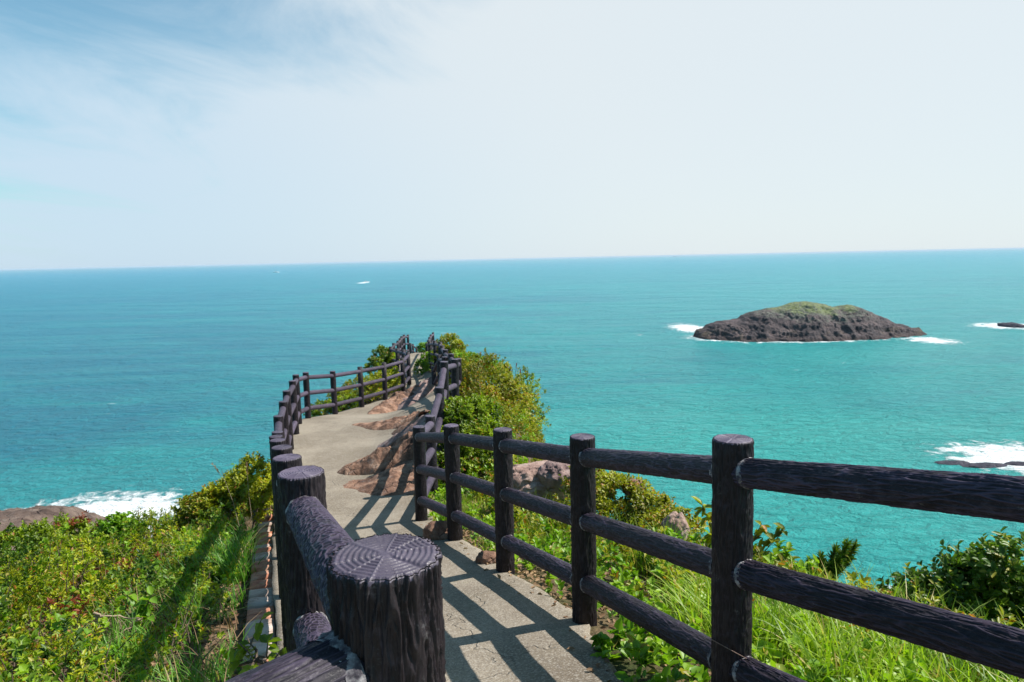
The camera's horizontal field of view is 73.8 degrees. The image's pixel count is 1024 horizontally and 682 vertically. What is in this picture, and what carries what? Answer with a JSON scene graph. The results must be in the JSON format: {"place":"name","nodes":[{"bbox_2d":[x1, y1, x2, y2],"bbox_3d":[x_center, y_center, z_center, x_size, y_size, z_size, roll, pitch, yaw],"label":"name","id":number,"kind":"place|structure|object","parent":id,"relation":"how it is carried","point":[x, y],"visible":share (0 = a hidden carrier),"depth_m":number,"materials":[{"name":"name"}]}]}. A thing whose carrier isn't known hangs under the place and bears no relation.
{"place":"outdoors","nodes":[
{"label":"outdoors","id":0,"kind":"place"},
{"bbox_2d":[272,352,622,681],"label":"path","id":1,"kind":"structure","parent":0,"point":[497,629],"depth_m":4.49,"materials":[{"name":"concrete"}]},
{"bbox_2d":[343,460,442,495],"bbox_3d":[-1.736,1.950,9.775,1.615,0.381,1.373,-1,7,0],"label":"rock","id":2,"kind":"object","parent":1,"relation":"on","point":[396,479],"visible":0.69,"depth_m":9.57,"materials":[{"name":"brown stone"}]},
{"bbox_2d":[391,416,419,434],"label":"rock","id":3,"kind":"object","parent":1,"relation":"on","point":[399,429],"visible":0.15,"depth_m":12.77,"materials":[{"name":"stone"}]},
{"bbox_2d":[0,369,956,681],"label":"headland","id":4,"kind":"structure","parent":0,"point":[626,665],"depth_m":4.50,"materials":[{"name":"plant"}]},
{"bbox_2d":[0,511,98,559],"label":"shrub","id":5,"kind":"object","parent":4,"relation":"on","point":[42,529],"visible":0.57,"depth_m":8.19,"materials":[{"name":"green plant"}]},
{"bbox_2d":[33,593,89,630],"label":"red leaved sprig","id":6,"kind":"object","parent":4,"relation":"on","point":[50,600],"visible":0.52,"depth_m":4.63,"materials":[{"name":"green plant"}]},
{"bbox_2d":[52,510,98,545],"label":"red leaved sprig","id":7,"kind":"object","parent":4,"relation":"on","point":[73,520],"visible":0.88,"depth_m":8.30,"materials":[{"name":"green plant"}]},
{"bbox_2d":[72,546,136,582],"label":"red leaved sprig","id":8,"kind":"object","parent":4,"relation":"on","point":[115,563],"visible":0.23,"depth_m":6.30,"materials":[{"name":"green plant"}]},
{"bbox_2d":[83,612,147,651],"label":"dead branch","id":9,"kind":"object","parent":4,"relation":"on","point":[97,616],"visible":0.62,"depth_m":4.15,"materials":[{"name":"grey wood"}]},
{"bbox_2d":[96,511,146,544],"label":"shrub","id":10,"kind":"object","parent":4,"relation":"on","point":[114,523],"visible":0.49,"depth_m":8.09,"materials":[{"name":"green plant"}]},
{"bbox_2d":[0,463,249,681],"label":"broad leaf cover","id":11,"kind":"object","parent":4,"relation":"on","point":[22,668],"visible":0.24,"depth_m":5.14,"materials":[{"name":"green plant"}]},
{"bbox_2d":[0,458,252,681],"bbox_3d":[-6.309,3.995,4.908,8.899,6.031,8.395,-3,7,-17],"label":"shrub cover","id":12,"kind":"object","parent":4,"relation":"on","point":[54,584],"visible":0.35,"depth_m":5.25,"materials":[{"name":"green plant"}]},
{"bbox_2d":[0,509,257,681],"bbox_3d":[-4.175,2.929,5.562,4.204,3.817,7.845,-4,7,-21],"label":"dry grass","id":13,"kind":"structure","parent":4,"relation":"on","point":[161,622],"depth_m":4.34,"materials":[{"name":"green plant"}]},
{"bbox_2d":[115,586,156,628],"bbox_3d":[-2.360,1.689,4.302,0.257,0.253,0.134,-1,7,0],"label":"sapling","id":14,"kind":"object","parent":4,"relation":"on","point":[144,611],"visible":0.85,"depth_m":4.30,"materials":[{"name":"green plant"}]},
{"bbox_2d":[117,550,165,578],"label":"red leaved sprig","id":15,"kind":"object","parent":4,"relation":"on","point":[157,555],"visible":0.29,"depth_m":6.19,"materials":[{"name":"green plant"}]},
{"bbox_2d":[46,509,274,681],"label":"grass","id":16,"kind":"structure","parent":4,"relation":"on","point":[241,576],"depth_m":4.63,"materials":[{"name":"green plant"}]},
{"bbox_2d":[182,593,194,627],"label":"grass stalk","id":17,"kind":"object","parent":4,"relation":"on","point":[187,612],"depth_m":4.00,"materials":[{"name":"green plant"}]},
{"bbox_2d":[168,451,273,536],"bbox_3d":[-3.206,1.860,7.885,1.298,1.068,1.018,-1,7,0],"label":"shrub","id":18,"kind":"object","parent":4,"relation":"on","point":[258,486],"visible":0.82,"depth_m":7.65,"materials":[{"name":"green plant"}]},
{"bbox_2d":[245,462,252,524],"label":"grass stalk","id":19,"kind":"object","parent":4,"relation":"on","point":[248,489],"depth_m":6.40,"materials":[{"name":"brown plant"}]},
{"bbox_2d":[229,611,286,676],"bbox_3d":[-1.015,1.250,2.738,0.224,0.207,0.251,-7,9,-38],"label":"sapling","id":20,"kind":"object","parent":4,"relation":"on","point":[241,651],"visible":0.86,"depth_m":2.76,"materials":[{"name":"green plant"}]},
{"bbox_2d":[242,501,275,668],"bbox_3d":[-1.935,1.869,5.343,0.261,1.850,8.793,-4,7,-20],"label":"stone edging","id":21,"kind":"object","parent":4,"relation":"on","point":[260,601],"visible":0.68,"depth_m":5.07,"materials":[{"name":"grey stone"}]},
{"bbox_2d":[303,394,358,416],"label":"shrub","id":22,"kind":"object","parent":4,"relation":"on","point":[324,411],"visible":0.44,"depth_m":18.23,"materials":[{"name":"green plant"}]},
{"bbox_2d":[225,335,445,681],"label":"fence","id":23,"kind":"object","parent":4,"relation":"on","point":[368,609],"visible":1,"depth_m":0.84,"materials":[{"name":"brown wood"}]},
{"bbox_2d":[325,365,405,409],"bbox_3d":[-4.344,1.432,20.580,1.381,0.964,3.799,2,7,22],"label":"shrub","id":24,"kind":"object","parent":4,"relation":"on","point":[377,387],"visible":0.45,"depth_m":20.32,"materials":[{"name":"green plant"}]},
{"bbox_2d":[337,431,412,474],"bbox_3d":[-2.018,1.722,10.599,1.449,0.736,0.774,-1,7,0],"label":"rock","id":25,"kind":"object","parent":4,"relation":"on","point":[381,459],"visible":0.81,"depth_m":10.38,"materials":[{"name":"brown stone"}]},
{"bbox_2d":[363,344,399,375],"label":"shrub","id":26,"kind":"object","parent":4,"relation":"on","point":[386,356],"visible":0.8,"depth_m":25.77,"materials":[{"name":"green plant"}]},
{"bbox_2d":[352,410,429,429],"bbox_3d":[-2.609,1.597,14.037,2.055,0.545,0.880,3,8,31],"label":"rock","id":27,"kind":"object","parent":4,"relation":"on","point":[394,422],"visible":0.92,"depth_m":13.70,"materials":[{"name":"brown stone"}]},
{"bbox_2d":[367,385,419,413],"bbox_3d":[-3.010,1.593,17.698,0.892,0.629,2.836,1,7,18],"label":"rock","id":28,"kind":"object","parent":4,"relation":"on","point":[393,402],"visible":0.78,"depth_m":17.35,"materials":[{"name":"brown stone"}]},
{"bbox_2d":[377,413,429,447],"bbox_3d":[-1.829,1.561,11.751,0.904,0.872,1.800,-7,9,-41],"label":"rock","id":29,"kind":"object","parent":4,"relation":"on","point":[405,430],"visible":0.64,"depth_m":11.52,"materials":[{"name":"grey stone"}]},
{"bbox_2d":[409,343,416,353],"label":"fence","id":30,"kind":"object","parent":4,"relation":"on","point":[412,346],"visible":0.36,"depth_m":43.94,"materials":[{"name":"grey wood"}]},
{"bbox_2d":[397,376,437,409],"bbox_3d":[-2.516,1.452,18.265,1.123,0.772,2.644,-1,7,0],"label":"rock","id":31,"kind":"object","parent":4,"relation":"on","point":[426,387],"visible":0.62,"depth_m":17.85,"materials":[{"name":"brown stone"}]},
{"bbox_2d":[416,342,426,352],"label":"shrub","id":32,"kind":"object","parent":4,"relation":"on","point":[421,346],"visible":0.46,"depth_m":40.66,"materials":[{"name":"green plant"}]},
{"bbox_2d":[412,349,433,374],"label":"shrub","id":33,"kind":"object","parent":4,"relation":"on","point":[424,364],"visible":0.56,"depth_m":25.01,"materials":[{"name":"green plant"}]},
{"bbox_2d":[422,520,447,539],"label":"stone","id":34,"kind":"object","parent":4,"relation":"on","point":[434,530],"visible":0.57,"depth_m":6.31,"materials":[{"name":"brown stone"}]},
{"bbox_2d":[431,355,447,385],"bbox_3d":[-1.786,1.164,17.082,0.191,1.947,2.940,-3,7,-12],"label":"fence","id":35,"kind":"object","parent":4,"relation":"on","point":[435,378],"visible":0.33,"depth_m":17.44,"materials":[{"name":"wood"}]},
{"bbox_2d":[91,496,790,681],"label":"leaf litter","id":36,"kind":"object","parent":4,"relation":"on","point":[467,533],"visible":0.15,"depth_m":4.64,"materials":[{"name":"brown plant"}]},
{"bbox_2d":[431,332,468,365],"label":"shrub","id":37,"kind":"object","parent":4,"relation":"on","point":[455,343],"visible":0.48,"depth_m":24.10,"materials":[{"name":"green plant"}]},
{"bbox_2d":[425,427,493,483],"bbox_3d":[-0.704,1.740,10.035,1.554,0.990,1.011,-5,8,-31],"label":"shrub","id":38,"kind":"object","parent":4,"relation":"on","point":[468,461],"visible":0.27,"depth_m":9.84,"materials":[{"name":"green plant"}]},
{"bbox_2d":[424,392,503,465],"bbox_3d":[-0.710,1.458,10.615,1.290,1.248,1.519,-1,7,0],"label":"shrub","id":39,"kind":"object","parent":4,"relation":"on","point":[476,415],"visible":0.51,"depth_m":10.43,"materials":[{"name":"green plant"}]},
{"bbox_2d":[451,348,512,392],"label":"shrub","id":40,"kind":"object","parent":4,"relation":"on","point":[459,354],"visible":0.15,"depth_m":18.16,"materials":[{"name":"green plant"}]},
{"bbox_2d":[475,551,495,563],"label":"stone","id":41,"kind":"object","parent":4,"relation":"on","point":[485,557],"visible":0.54,"depth_m":5.29,"materials":[{"name":"brown stone"}]},
{"bbox_2d":[448,348,544,441],"bbox_3d":[-0.458,1.282,14.280,1.951,2.280,3.157,-2,7,-9],"label":"shrub","id":42,"kind":"object","parent":4,"relation":"on","point":[472,371],"visible":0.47,"depth_m":13.78,"materials":[{"name":"green plant"}]},
{"bbox_2d":[494,365,550,440],"bbox_3d":[0.183,1.546,14.900,1.314,1.966,1.994,-1,7,0],"label":"shrub","id":43,"kind":"object","parent":4,"relation":"on","point":[534,397],"visible":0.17,"depth_m":14.94,"materials":[{"name":"green plant"}]},
{"bbox_2d":[513,460,568,509],"bbox_3d":[0.311,1.794,8.417,1.140,0.620,0.750,-3,7,-17],"label":"boulder","id":44,"kind":"object","parent":4,"relation":"on","point":[525,478],"visible":0.3,"depth_m":8.10,"materials":[{"name":"grey stone"}]},
{"bbox_2d":[589,617,662,659],"bbox_3d":[0.556,1.556,3.357,0.390,0.288,0.332,-1,7,0],"label":"sapling","id":45,"kind":"object","parent":4,"relation":"on","point":[602,643],"visible":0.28,"depth_m":3.37,"materials":[{"name":"green plant"}]},
{"bbox_2d":[558,466,707,541],"bbox_3d":[1.227,1.825,7.073,0.900,0.830,1.982,-6,8,-35],"label":"shrub","id":46,"kind":"object","parent":4,"relation":"on","point":[640,502],"visible":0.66,"depth_m":6.93,"materials":[{"name":"green plant"}]},
{"bbox_2d":[622,478,645,495],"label":"boulder","id":47,"kind":"object","parent":4,"relation":"on","point":[627,493],"visible":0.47,"depth_m":7.16,"materials":[{"name":"beige stone"}]},
{"bbox_2d":[413,332,1023,681],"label":"fence","id":48,"kind":"object","parent":4,"relation":"on","point":[733,471],"visible":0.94,"depth_m":2.38,"materials":[{"name":"brown wood"}]},
{"bbox_2d":[710,638,746,658],"bbox_3d":[0.791,1.113,2.454,0.156,0.112,0.155,-1,7,0],"label":"wire","id":49,"kind":"object","parent":48,"relation":"attached to","point":[728,648],"visible":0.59,"depth_m":2.38,"materials":[{"name":"grey metal"}]},
{"bbox_2d":[426,404,1019,681],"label":"broad leaf cover","id":50,"kind":"object","parent":4,"relation":"on","point":[632,646],"visible":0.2,"depth_m":3.54,"materials":[{"name":"green plant"}]},
{"bbox_2d":[640,523,821,580],"bbox_3d":[1.529,1.729,5.025,1.384,0.619,0.914,2,8,26],"label":"shrub","id":51,"kind":"object","parent":4,"relation":"on","point":[788,547],"visible":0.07,"depth_m":4.95,"materials":[{"name":"green plant"}]},
{"bbox_2d":[688,496,800,574],"bbox_3d":[1.644,1.490,4.955,0.878,0.618,0.366,0,7,10],"label":"sapling","id":52,"kind":"object","parent":4,"relation":"on","point":[770,540],"visible":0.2,"depth_m":4.97,"materials":[{"name":"green plant"}]},
{"bbox_2d":[469,393,1022,681],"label":"shrub cover","id":53,"kind":"object","parent":4,"relation":"on","point":[862,582],"visible":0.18,"depth_m":5.31,"materials":[{"name":"green plant"}]},
{"bbox_2d":[796,537,861,580],"bbox_3d":[2.292,1.576,4.929,0.434,0.417,0.289,0,7,7],"label":"young conifer","id":54,"kind":"object","parent":4,"relation":"on","point":[845,553],"visible":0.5,"depth_m":4.85,"materials":[{"name":"green plant"}]},
{"bbox_2d":[872,526,1023,628],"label":"shrub","id":55,"kind":"object","parent":4,"relation":"on","point":[971,574],"visible":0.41,"depth_m":4.28,"materials":[{"name":"green plant"}]},
{"bbox_2d":[0,248,1023,591],"bbox_3d":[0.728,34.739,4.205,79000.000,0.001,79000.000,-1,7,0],"label":"sea","id":56,"kind":"structure","parent":0,"point":[126,390],"depth_m":228.74,"materials":[{"name":"liquid"}]},
{"bbox_2d":[0,505,107,567],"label":"sea cliff","id":57,"kind":"structure","parent":56,"relation":"in","point":[17,516],"depth_m":78.90,"materials":[{"name":"brown stone"}]},
{"bbox_2d":[693,301,926,341],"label":"islet","id":58,"kind":"object","parent":56,"relation":"in","point":[804,321],"visible":0.94,"depth_m":279.28,"materials":[{"name":"grey stone"}]},
{"bbox_2d":[934,460,969,464],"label":"sea rock","id":59,"kind":"object","parent":56,"relation":"in","point":[951,462],"visible":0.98,"depth_m":112.32,"materials":[{"name":"grey stone"}]},
{"bbox_2d":[960,462,1006,467],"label":"sea rock","id":60,"kind":"object","parent":56,"relation":"in","point":[983,465],"visible":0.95,"depth_m":110.40,"materials":[{"name":"grey stone"}]},
{"bbox_2d":[997,322,1023,327],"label":"sea rock","id":61,"kind":"object","parent":56,"relation":"in","point":[1011,324],"visible":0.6,"depth_m":303.73,"materials":[{"name":"grey stone"}]},
{"bbox_2d":[1004,461,1023,465],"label":"sea rock","id":62,"kind":"object","parent":56,"relation":"in","point":[1016,463],"visible":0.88,"depth_m":111.01,"materials":[{"name":"grey stone"}]},
{"bbox_2d":[0,0,1023,269],"label":"sky","id":63,"kind":"structure","parent":0,"point":[134,133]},
{"bbox_2d":[429,406,1023,681],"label":"grass","id":64,"kind":"structure","parent":0,"point":[872,670],"depth_m":3.34,"materials":[{"name":"green plant"}]},
{"bbox_2d":[538,461,569,492],"bbox_3d":[0.536,1.638,8.200,0.460,0.408,0.497,5,9,40],"label":"boulder","id":65,"kind":"object","parent":64,"relation":"on","point":[550,479],"visible":0.64,"depth_m":8.03,"materials":[{"name":"stone"}]},
{"bbox_2d":[661,511,689,540],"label":"boulder","id":66,"kind":"object","parent":64,"relation":"on","point":[674,516],"visible":0.56,"depth_m":5.93,"materials":[{"name":"beige stone"}]}
]}

